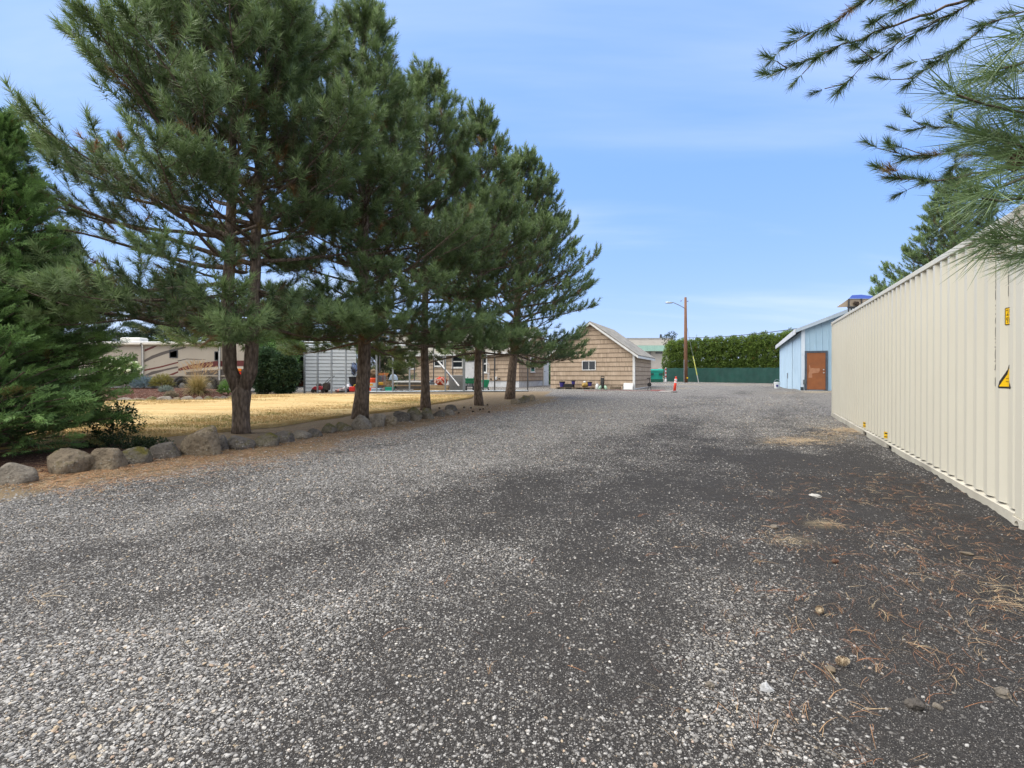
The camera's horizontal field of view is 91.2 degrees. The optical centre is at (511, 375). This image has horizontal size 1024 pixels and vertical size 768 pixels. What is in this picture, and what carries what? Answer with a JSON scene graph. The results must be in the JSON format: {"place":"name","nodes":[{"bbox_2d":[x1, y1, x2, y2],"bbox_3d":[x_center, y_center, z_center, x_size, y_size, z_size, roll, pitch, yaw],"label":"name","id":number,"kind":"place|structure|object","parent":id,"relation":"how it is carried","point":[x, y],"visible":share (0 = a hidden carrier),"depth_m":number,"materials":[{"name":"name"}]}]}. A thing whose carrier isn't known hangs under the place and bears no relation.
{"place":"outdoors","nodes":[
{"label":"outdoors","id":0,"kind":"place"},
{"bbox_2d":[0,394,473,452],"bbox_3d":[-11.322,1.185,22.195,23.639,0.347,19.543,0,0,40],"label":"lawn","id":1,"kind":"structure","parent":0,"point":[224,407],"depth_m":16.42,"materials":[{"name":"plant"}]},
{"bbox_2d":[0,376,1023,767],"bbox_3d":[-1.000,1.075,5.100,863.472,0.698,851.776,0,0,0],"label":"ground","id":2,"kind":"structure","parent":0,"point":[650,506],"depth_m":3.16,"materials":[{"name":"gravel"}]},
{"bbox_2d":[0,462,38,485],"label":"boulder","id":3,"kind":"object","parent":2,"relation":"on","point":[13,473],"visible":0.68,"depth_m":6.14,"materials":[{"name":"stone"}]},
{"bbox_2d":[0,266,104,454],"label":"cypress bush","id":4,"kind":"object","parent":2,"relation":"on","point":[39,397],"visible":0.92,"depth_m":7.95,"materials":[{"name":"green plant"}]},
{"bbox_2d":[10,223,125,377],"bbox_3d":[-33.330,-4.927,36.931,11.056,12.615,11.539,0,0,0],"label":"fir tree","id":5,"kind":"object","parent":2,"relation":"on","point":[65,248],"visible":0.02,"depth_m":37.03,"materials":[{"name":"green plant"}]},
{"bbox_2d":[47,448,94,475],"bbox_3d":[-6.126,1.250,6.922,0.566,0.490,0.449,0,0,0],"label":"boulder","id":6,"kind":"object","parent":2,"relation":"on","point":[61,461],"visible":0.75,"depth_m":6.82,"materials":[{"name":"stone"}]},
{"bbox_2d":[0,105,157,456],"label":"cypress tree","id":7,"kind":"object","parent":2,"relation":"on","point":[26,203],"visible":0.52,"depth_m":8.76,"materials":[{"name":"green plant"}]},
{"bbox_2d":[90,448,127,470],"bbox_3d":[-5.795,1.275,7.162,0.517,0.508,0.352,0,0,0],"label":"boulder","id":8,"kind":"object","parent":2,"relation":"on","point":[110,458],"visible":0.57,"depth_m":7.04,"materials":[{"name":"stone"}]},
{"bbox_2d":[82,400,146,442],"bbox_3d":[-7.604,0.908,9.609,1.114,0.902,0.858,0,0,0],"label":"broadleaf shrub","id":9,"kind":"object","parent":2,"relation":"on","point":[115,428],"visible":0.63,"depth_m":9.56,"materials":[{"name":"green plant"}]},
{"bbox_2d":[81,433,175,448],"bbox_3d":[-7.004,1.213,9.100,1.622,0.314,0.699,0,0,0],"label":"groundcover plant","id":10,"kind":"object","parent":2,"relation":"on","point":[143,441],"visible":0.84,"depth_m":9.04,"materials":[{"name":"green plant"}]},
{"bbox_2d":[122,446,152,464],"bbox_3d":[-5.687,1.281,7.539,0.483,0.421,0.342,0,0,0],"label":"boulder","id":11,"kind":"object","parent":2,"relation":"on","point":[137,455],"visible":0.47,"depth_m":7.47,"materials":[{"name":"stone"}]},
{"bbox_2d":[99,262,216,341],"bbox_3d":[-27.329,-4.112,41.180,11.780,10.519,11.058,0,0,0],"label":"fir tree","id":12,"kind":"object","parent":2,"relation":"on","point":[135,333],"visible":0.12,"depth_m":39.41,"materials":[{"name":"green plant"}]},
{"bbox_2d":[79,338,244,388],"bbox_3d":[-21.667,-0.660,32.168,10.355,3.509,2.704,0,0,0],"label":"motorhome","id":13,"kind":"object","parent":2,"relation":"on","point":[156,358],"visible":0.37,"depth_m":31.00,"materials":[{"name":"beige metal"}]},
{"bbox_2d":[100,388,230,400],"bbox_3d":[-19.757,0.918,25.343,12.458,0.593,5.979,0,0,0],"label":"mulch bed","id":14,"kind":"object","parent":2,"relation":"on","point":[144,393],"visible":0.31,"depth_m":23.75,"materials":[{"name":"brown wood"}]},
{"bbox_2d":[91,355,143,387],"bbox_3d":[-20.019,-0.206,25.502,2.329,1.682,1.487,0,0,0],"label":"hydrangea","id":15,"kind":"object","parent":14,"relation":"on","point":[133,365],"visible":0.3,"depth_m":25.32,"materials":[{"name":"green plant"}]},
{"bbox_2d":[128,374,156,387],"bbox_3d":[-18.483,0.293,25.193,1.381,0.756,1.225,0,0,0],"label":"blue spruce bush","id":16,"kind":"object","parent":14,"relation":"on","point":[143,382],"visible":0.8,"depth_m":24.98,"materials":[{"name":"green plant"}]},
{"bbox_2d":[147,372,176,387],"bbox_3d":[-17.611,0.232,25.193,1.371,0.816,1.177,0,0,0],"label":"golden conifer bush","id":17,"kind":"object","parent":14,"relation":"on","point":[166,380],"visible":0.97,"depth_m":25.04,"materials":[{"name":"yellow plant"}]},
{"bbox_2d":[157,384,174,391],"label":"fescue clump","id":18,"kind":"object","parent":14,"relation":"on","point":[167,388],"visible":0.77,"depth_m":23.92,"materials":[{"name":"grey plant"}]},
{"bbox_2d":[163,390,178,396],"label":"fescue clump","id":19,"kind":"object","parent":14,"relation":"on","point":[171,393],"visible":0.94,"depth_m":23.19,"materials":[{"name":"brown plant"}]},
{"bbox_2d":[173,359,222,395],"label":"ornamental grass","id":20,"kind":"object","parent":14,"relation":"on","point":[197,384],"depth_m":24.14,"materials":[{"name":"plant"}]},
{"bbox_2d":[216,379,230,394],"bbox_3d":[-14.151,0.500,25.016,1.190,0.909,1.029,0,0,0],"label":"globe shrub","id":21,"kind":"object","parent":14,"relation":"on","point":[225,385],"visible":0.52,"depth_m":24.80,"materials":[{"name":"green plant"}]},
{"bbox_2d":[150,441,181,459],"bbox_3d":[-5.516,1.308,7.996,0.478,0.498,0.363,0,0,0],"label":"boulder","id":22,"kind":"object","parent":2,"relation":"on","point":[169,450],"visible":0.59,"depth_m":7.86,"materials":[{"name":"stone"}]},
{"bbox_2d":[180,425,220,456],"bbox_3d":[-5.106,1.237,8.281,0.609,0.827,0.464,0,0,0],"label":"boulder","id":23,"kind":"object","parent":2,"relation":"on","point":[204,441],"visible":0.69,"depth_m":8.10,"materials":[{"name":"stone"}]},
{"bbox_2d":[0,0,411,433],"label":"pine tree","id":24,"kind":"object","parent":2,"relation":"on","point":[187,95],"visible":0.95,"depth_m":9.63,"materials":[{"name":"green plant"}]},
{"bbox_2d":[219,434,228,450],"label":"boulder","id":25,"kind":"object","parent":2,"relation":"on","point":[224,445],"visible":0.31,"depth_m":8.68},
{"bbox_2d":[227,435,255,449],"bbox_3d":[-4.840,1.271,8.939,0.481,0.398,0.408,0,0,23],"label":"boulder","id":26,"kind":"object","parent":2,"relation":"on","point":[235,442],"visible":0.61,"depth_m":8.82,"materials":[{"name":"stone"}]},
{"bbox_2d":[254,432,279,446],"bbox_3d":[-4.559,1.245,9.267,0.496,0.388,0.363,0,0,0],"label":"boulder","id":27,"kind":"object","parent":2,"relation":"on","point":[270,439],"visible":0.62,"depth_m":9.16,"materials":[{"name":"stone"}]},
{"bbox_2d":[252,344,282,393],"bbox_3d":[-14.396,-0.272,29.241,2.003,3.197,2.002,0,0,35],"label":"evergreen shrub","id":28,"kind":"object","parent":2,"relation":"on","point":[260,385],"visible":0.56,"depth_m":28.67,"materials":[{"name":"green plant"}]},
{"bbox_2d":[259,330,300,362],"bbox_3d":[-15.717,-1.080,33.030,3.728,4.266,2.843,0,0,0],"label":"broadleaf tree","id":29,"kind":"object","parent":2,"relation":"on","point":[271,345],"visible":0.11,"depth_m":32.50,"materials":[{"name":"green plant"}]},
{"bbox_2d":[265,350,301,393],"bbox_3d":[-13.302,-0.157,29.169,2.028,2.863,2.022,0,0,0],"label":"evergreen shrub","id":30,"kind":"object","parent":2,"relation":"on","point":[287,365],"visible":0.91,"depth_m":28.70,"materials":[{"name":"green plant"}]},
{"bbox_2d":[275,431,294,442],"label":"boulder","id":31,"kind":"object","parent":2,"relation":"on","point":[286,437],"visible":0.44,"depth_m":9.60,"materials":[{"name":"stone"}]},
{"bbox_2d":[252,290,320,386],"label":"fir tree","id":32,"kind":"object","parent":2,"relation":"on","point":[301,364],"visible":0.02,"depth_m":42.21,"materials":[{"name":"green plant"}]},
{"bbox_2d":[293,430,311,438],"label":"boulder","id":33,"kind":"object","parent":2,"relation":"on","point":[299,434],"visible":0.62,"depth_m":10.19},
{"bbox_2d":[307,428,322,436],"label":"boulder","id":34,"kind":"object","parent":2,"relation":"on","point":[315,432],"visible":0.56,"depth_m":10.55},
{"bbox_2d":[311,378,329,392],"bbox_3d":[-11.777,0.541,31.278,1.297,1.054,0.660,0,0,0],"label":"lawn mower","id":35,"kind":"object","parent":2,"relation":"on","point":[324,387],"visible":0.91,"depth_m":31.04,"materials":[{"name":"red metal"}]},
{"bbox_2d":[321,423,336,433],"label":"boulder","id":36,"kind":"object","parent":2,"relation":"on","point":[327,428],"visible":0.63,"depth_m":11.15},
{"bbox_2d":[335,422,352,431],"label":"boulder","id":37,"kind":"object","parent":2,"relation":"on","point":[342,427],"visible":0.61,"depth_m":11.55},
{"bbox_2d":[348,376,355,391],"bbox_3d":[-10.375,0.565,32.727,0.580,0.997,0.580,0,0,0],"label":"bin","id":38,"kind":"object","parent":2,"relation":"on","point":[352,380],"visible":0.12,"depth_m":32.52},
{"bbox_2d":[351,415,371,430],"bbox_3d":[-3.558,1.208,11.896,0.394,0.568,0.414,0,0,43],"label":"boulder","id":39,"kind":"object","parent":2,"relation":"on","point":[359,422],"visible":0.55,"depth_m":11.76,"materials":[{"name":"stone"}]},
{"bbox_2d":[370,378,375,390],"bbox_3d":[-8.940,0.608,32.127,0.512,0.909,0.522,0,0,0],"label":"drum","id":40,"kind":"object","parent":2,"relation":"on","point":[372,382],"visible":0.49,"depth_m":31.91,"materials":[{"name":"orange plastic"}]},
{"bbox_2d":[261,0,492,418],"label":"pine tree","id":41,"kind":"object","parent":2,"relation":"on","point":[364,20],"visible":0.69,"depth_m":13.63,"materials":[{"name":"green plant"}]},
{"bbox_2d":[370,414,385,427],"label":"boulder","id":42,"kind":"object","parent":2,"relation":"on","point":[377,420],"visible":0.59,"depth_m":12.30,"materials":[{"name":"stone"}]},
{"bbox_2d":[356,303,418,387],"bbox_3d":[-10.465,-2.143,38.420,5.566,7.176,5.782,0,0,26],"label":"fir tree","id":43,"kind":"object","parent":2,"relation":"on","point":[386,369],"visible":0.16,"depth_m":38.05,"materials":[{"name":"green plant"}]},
{"bbox_2d":[384,415,396,425],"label":"boulder","id":44,"kind":"object","parent":2,"relation":"on","point":[390,420],"visible":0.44,"depth_m":12.61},
{"bbox_2d":[393,411,410,421],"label":"boulder","id":45,"kind":"object","parent":2,"relation":"on","point":[400,416],"visible":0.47,"depth_m":13.57,"materials":[{"name":"stone"}]},
{"bbox_2d":[407,407,421,420],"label":"boulder","id":46,"kind":"object","parent":2,"relation":"on","point":[415,413],"visible":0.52,"depth_m":13.85,"materials":[{"name":"stone"}]},
{"bbox_2d":[303,341,527,392],"bbox_3d":[-6.418,-0.535,33.123,14.700,3.272,3.488,0,0,-9],"label":"carport frame","id":47,"kind":"object","parent":2,"relation":"on","point":[334,366],"visible":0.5,"depth_m":33.27,"materials":[{"name":"metal"}]},
{"bbox_2d":[351,363,356,375],"bbox_3d":[-10.556,-0.446,33.549,0.466,0.926,0.333,0,0,0],"label":"jacket","id":48,"kind":"object","parent":47,"relation":"hanging from","point":[353,368],"visible":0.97,"depth_m":33.43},
{"bbox_2d":[326,50,528,409],"bbox_3d":[-2.818,-4.942,17.621,6.881,12.445,7.355,0,0,0],"label":"pine tree","id":49,"kind":"object","parent":2,"relation":"on","point":[432,81],"visible":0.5,"depth_m":16.73,"materials":[{"name":"green plant"}]},
{"bbox_2d":[421,408,433,418],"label":"boulder","id":50,"kind":"object","parent":2,"relation":"on","point":[426,413],"visible":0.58,"depth_m":14.30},
{"bbox_2d":[433,410,444,416],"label":"boulder","id":51,"kind":"object","parent":2,"relation":"on","point":[440,413],"visible":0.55,"depth_m":14.96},
{"bbox_2d":[430,385,449,390],"bbox_3d":[-4.736,0.840,32.742,1.254,0.433,0.820,0,0,0],"label":"lumber stack","id":52,"kind":"object","parent":2,"relation":"on","point":[437,387],"visible":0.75,"depth_m":32.33,"materials":[{"name":"brown wood"}]},
{"bbox_2d":[434,377,446,384],"bbox_3d":[-4.690,0.363,32.880,0.904,0.605,0.699,0,0,0],"label":"net bundle","id":53,"kind":"object","parent":52,"relation":"on","point":[439,381],"visible":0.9,"depth_m":32.60,"materials":[{"name":"red fabric"}]},
{"bbox_2d":[444,409,454,415],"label":"boulder","id":54,"kind":"object","parent":2,"relation":"on","point":[447,412],"visible":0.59,"depth_m":15.49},
{"bbox_2d":[445,404,456,410],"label":"boulder","id":55,"kind":"object","parent":2,"relation":"on","point":[452,407],"visible":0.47,"depth_m":17.14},
{"bbox_2d":[448,375,462,389],"bbox_3d":[-3.802,0.503,34.203,1.074,1.079,0.390,0,0,0],"label":"wire cage","id":56,"kind":"object","parent":2,"relation":"on","point":[453,385],"visible":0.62,"depth_m":34.34,"materials":[{"name":"metal"}]},
{"bbox_2d":[380,327,548,386],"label":"shingled house","id":57,"kind":"structure","parent":2,"relation":"on","point":[538,376],"depth_m":43.08,"materials":[{"name":"brown wood"}]},
{"bbox_2d":[434,356,443,366],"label":"window","id":58,"kind":"structure","parent":57,"relation":"in","point":[436,364],"depth_m":43.98,"materials":[{"name":"white glass"}]},
{"bbox_2d":[451,355,462,368],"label":"window","id":59,"kind":"structure","parent":57,"relation":"in","point":[457,363],"depth_m":43.25,"materials":[{"name":"white glass"}]},
{"bbox_2d":[465,362,473,377],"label":"door","id":60,"kind":"structure","parent":57,"relation":"in","point":[469,367],"depth_m":42.71,"materials":[{"name":"metal"}]},
{"bbox_2d":[544,363,547,385],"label":"door","id":61,"kind":"structure","parent":57,"relation":"in","point":[545,367],"depth_m":46.46,"materials":[{"name":"metal"}]},
{"bbox_2d":[465,377,473,389],"bbox_3d":[-2.780,0.571,33.292,0.646,0.962,1.001,0,0,0],"label":"garden cart","id":62,"kind":"object","parent":2,"relation":"on","point":[469,380],"visible":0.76,"depth_m":32.83,"materials":[{"name":"green metal"}]},
{"bbox_2d":[385,96,557,405],"bbox_3d":[-1.426,-4.847,20.169,6.572,12.222,6.994,0,0,29],"label":"pine tree","id":63,"kind":"object","parent":2,"relation":"on","point":[483,135],"visible":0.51,"depth_m":19.48,"materials":[{"name":"green plant"}]},
{"bbox_2d":[1,405,1023,767],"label":"pine needle litter","id":64,"kind":"object","parent":2,"relation":"on","point":[221,455],"visible":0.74,"depth_m":4.76,"materials":[{"name":"plant"}]},
{"bbox_2d":[436,139,602,398],"bbox_3d":[0.313,-5.039,24.979,8.523,12.533,9.071,0,0,0],"label":"pine tree","id":65,"kind":"object","parent":2,"relation":"on","point":[538,186],"visible":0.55,"depth_m":23.74,"materials":[{"name":"green plant"}]},
{"bbox_2d":[549,321,654,388],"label":"wooden shed","id":66,"kind":"structure","parent":2,"relation":"on","point":[617,359],"depth_m":37.39,"materials":[{"name":"brown wood"}]},
{"bbox_2d":[582,361,595,369],"bbox_3d":[5.759,-0.750,37.557,1.060,0.724,0.060,0,0,24],"label":"window","id":67,"kind":"structure","parent":66,"relation":"in","point":[586,365],"depth_m":37.55,"materials":[{"name":"white glass"}]},
{"bbox_2d":[623,383,632,389],"bbox_3d":[8.377,0.775,36.148,0.728,0.467,0.258,0,0,25],"label":"white board","id":68,"kind":"object","parent":2,"relation":"on","point":[628,386],"visible":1,"depth_m":36.12,"materials":[{"name":"paint"}]},
{"bbox_2d":[627,334,673,379],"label":"warehouse","id":69,"kind":"structure","parent":2,"relation":"on","point":[653,347],"depth_m":84.00,"materials":[{"name":"beige paint"}]},
{"bbox_2d":[651,369,663,381],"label":"dumpster","id":70,"kind":"object","parent":2,"relation":"on","point":[656,375],"visible":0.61,"depth_m":57.05,"materials":[{"name":"teal metal"}]},
{"bbox_2d":[660,340,676,377],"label":"arborvitae","id":71,"kind":"object","parent":2,"relation":"on","point":[667,348],"visible":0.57,"depth_m":63.11,"materials":[{"name":"green plant"}]},
{"bbox_2d":[661,331,677,344],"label":"broadleaf tree","id":72,"kind":"object","parent":2,"relation":"on","point":[671,336],"visible":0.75,"depth_m":77.97,"materials":[{"name":"green plant"}]},
{"bbox_2d":[665,297,687,382],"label":"utility pole","id":73,"kind":"object","parent":2,"relation":"on","point":[685,346],"visible":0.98,"depth_m":56.86,"materials":[{"name":"brown wood"}]},
{"bbox_2d":[694,328,796,337],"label":"service cable","id":74,"kind":"object","parent":73,"relation":"attached to","point":[745,334],"visible":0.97,"depth_m":47.24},
{"bbox_2d":[669,338,683,367],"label":"arborvitae","id":75,"kind":"object","parent":2,"relation":"on","point":[677,353],"visible":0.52,"depth_m":62.48,"materials":[{"name":"green plant"}]},
{"bbox_2d":[676,337,690,367],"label":"arborvitae","id":76,"kind":"object","parent":2,"relation":"on","point":[681,351],"visible":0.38,"depth_m":62.09,"materials":[{"name":"green plant"}]},
{"bbox_2d":[687,338,698,367],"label":"arborvitae","id":77,"kind":"object","parent":2,"relation":"on","point":[689,349],"visible":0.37,"depth_m":61.47,"materials":[{"name":"green plant"}]},
{"bbox_2d":[690,334,705,367],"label":"arborvitae","id":78,"kind":"object","parent":2,"relation":"on","point":[697,345],"visible":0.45,"depth_m":61.08,"materials":[{"name":"green plant"}]},
{"bbox_2d":[697,335,712,367],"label":"arborvitae","id":79,"kind":"object","parent":2,"relation":"on","point":[705,345],"visible":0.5,"depth_m":60.63,"materials":[{"name":"green plant"}]},
{"bbox_2d":[704,336,720,367],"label":"arborvitae","id":80,"kind":"object","parent":2,"relation":"on","point":[711,344],"visible":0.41,"depth_m":60.16,"materials":[{"name":"green plant"}]},
{"bbox_2d":[712,335,727,367],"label":"arborvitae","id":81,"kind":"object","parent":2,"relation":"on","point":[720,342],"visible":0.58,"depth_m":59.65,"materials":[{"name":"green plant"}]},
{"bbox_2d":[664,367,779,383],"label":"screen fence","id":82,"kind":"object","parent":2,"relation":"on","point":[749,375],"visible":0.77,"depth_m":55.66,"materials":[{"name":"green"}]},
{"bbox_2d":[719,336,737,367],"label":"arborvitae","id":83,"kind":"object","parent":2,"relation":"on","point":[727,346],"visible":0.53,"depth_m":59.20,"materials":[{"name":"green plant"}]},
{"bbox_2d":[725,335,742,367],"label":"arborvitae","id":84,"kind":"object","parent":2,"relation":"on","point":[735,340],"visible":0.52,"depth_m":58.74,"materials":[{"name":"green plant"}]},
{"bbox_2d":[733,335,750,367],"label":"arborvitae","id":85,"kind":"object","parent":2,"relation":"on","point":[741,339],"visible":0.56,"depth_m":58.28,"materials":[{"name":"green plant"}]},
{"bbox_2d":[741,332,757,367],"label":"arborvitae","id":86,"kind":"object","parent":2,"relation":"on","point":[748,337],"visible":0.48,"depth_m":57.79,"materials":[{"name":"green plant"}]},
{"bbox_2d":[746,332,766,367],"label":"arborvitae","id":87,"kind":"object","parent":2,"relation":"on","point":[754,336],"visible":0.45,"depth_m":57.29,"materials":[{"name":"green plant"}]},
{"bbox_2d":[753,330,774,367],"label":"arborvitae","id":88,"kind":"object","parent":2,"relation":"on","point":[763,336],"visible":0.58,"depth_m":56.81,"materials":[{"name":"green plant"}]},
{"bbox_2d":[760,682,773,691],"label":"stone","id":89,"kind":"object","parent":2,"relation":"on","point":[765,687],"visible":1,"depth_m":2.18,"materials":[{"name":"white stone"}]},
{"bbox_2d":[761,332,779,367],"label":"arborvitae","id":90,"kind":"object","parent":2,"relation":"on","point":[771,337],"visible":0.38,"depth_m":56.39,"materials":[{"name":"green plant"}]},
{"bbox_2d":[769,332,782,367],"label":"arborvitae","id":91,"kind":"object","parent":2,"relation":"on","point":[777,339],"visible":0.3,"depth_m":56.00,"materials":[{"name":"green plant"}]},
{"bbox_2d":[775,309,852,390],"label":"metal building","id":92,"kind":"structure","parent":2,"relation":"on","point":[805,357],"depth_m":28.10,"materials":[{"name":"blue metal"}]},
{"bbox_2d":[780,338,792,388],"bbox_3d":[20.557,-0.710,37.595,0.088,3.480,10.504,0,0,24],"label":"sliding door","id":93,"kind":"structure","parent":92,"relation":"in","point":[786,350],"depth_m":36.77,"materials":[{"name":"metal"}]},
{"bbox_2d":[793,332,800,389],"bbox_3d":[17.354,-0.710,30.541,0.068,3.480,4.590,0,0,24],"label":"sliding door","id":94,"kind":"structure","parent":92,"relation":"in","point":[797,339],"depth_m":29.87,"materials":[{"name":"metal"}]},
{"bbox_2d":[807,353,825,389],"bbox_3d":[16.941,-0.238,27.924,0.898,2.056,0.135,0,0,24],"label":"door","id":95,"kind":"structure","parent":92,"relation":"in","point":[816,362],"depth_m":27.94,"materials":[{"name":"brown paint"}]},
{"bbox_2d":[815,605,823,613],"bbox_3d":[1.783,1.357,2.904,0.045,0.045,0.064,0,-20,29],"label":"pine cone","id":96,"kind":"object","parent":2,"relation":"on","point":[819,609],"visible":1,"depth_m":2.89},
{"bbox_2d":[826,666,835,672],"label":"stone","id":97,"kind":"object","parent":2,"relation":"on","point":[831,669],"visible":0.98,"depth_m":2.33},
{"bbox_2d":[835,656,849,665],"bbox_3d":[1.571,1.357,2.383,0.046,0.046,0.067,0,-28,-34],"label":"pine cone","id":98,"kind":"object","parent":2,"relation":"on","point":[843,661],"visible":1,"depth_m":2.38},
{"bbox_2d":[838,295,872,311],"bbox_3d":[17.408,-1.600,25.297,1.512,5.155,4.293,0,0,36],"label":"canopy","id":99,"kind":"object","parent":2,"relation":"on","point":[850,304],"visible":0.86,"depth_m":24.00,"materials":[{"name":"fabric"}]},
{"bbox_2d":[753,0,1023,284],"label":"pine tree","id":100,"kind":"object","parent":2,"relation":"on","point":[1001,147],"visible":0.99,"depth_m":1.75,"materials":[{"name":"green plant"}]},
{"bbox_2d":[1006,148,1023,171],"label":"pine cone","id":101,"kind":"object","parent":100,"relation":"hanging from","point":[1013,159],"visible":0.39,"depth_m":1.61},
{"bbox_2d":[904,698,924,710],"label":"stone","id":102,"kind":"object","parent":2,"relation":"on","point":[917,704],"visible":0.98,"depth_m":2.08,"materials":[{"name":"stone"}]},
{"bbox_2d":[831,203,1023,529],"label":"shipping container","id":103,"kind":"object","parent":2,"relation":"on","point":[927,371],"visible":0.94,"depth_m":6.13,"materials":[{"name":"metal"}]},
{"bbox_2d":[867,172,1006,296],"bbox_3d":[25.145,-5.472,28.750,8.575,12.956,8.426,0,0,0],"label":"pine tree","id":104,"kind":"object","parent":2,"relation":"on","point":[914,255],"visible":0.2,"depth_m":28.83,"materials":[{"name":"green plant"}]},
{"bbox_2d":[932,702,943,710],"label":"stone","id":105,"kind":"object","parent":2,"relation":"on","point":[938,706],"visible":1,"depth_m":2.09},
{"bbox_2d":[993,686,1011,698],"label":"stone","id":106,"kind":"object","parent":2,"relation":"on","point":[1001,691],"visible":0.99,"depth_m":2.17,"materials":[{"name":"stone"}]},
{"bbox_2d":[0,0,1023,375],"label":"sky","id":107,"kind":"structure","parent":0,"point":[756,204],"materials":[{"name":"blue"}]},
{"bbox_3d":[-7.135,0.989,32.242,0.900,0.145,0.900,0,0,0],"label":"pallet","id":108,"kind":"object","parent":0,"visible":0},
{"bbox_2d":[394,381,420,388],"bbox_3d":[-6.694,0.609,32.567,1.764,0.500,1.100,0,0,0],"label":"sheet stack","id":109,"kind":"object","parent":108,"relation":"on","point":[403,385],"visible":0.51,"depth_m":32.02,"materials":[{"name":"grey wood"}]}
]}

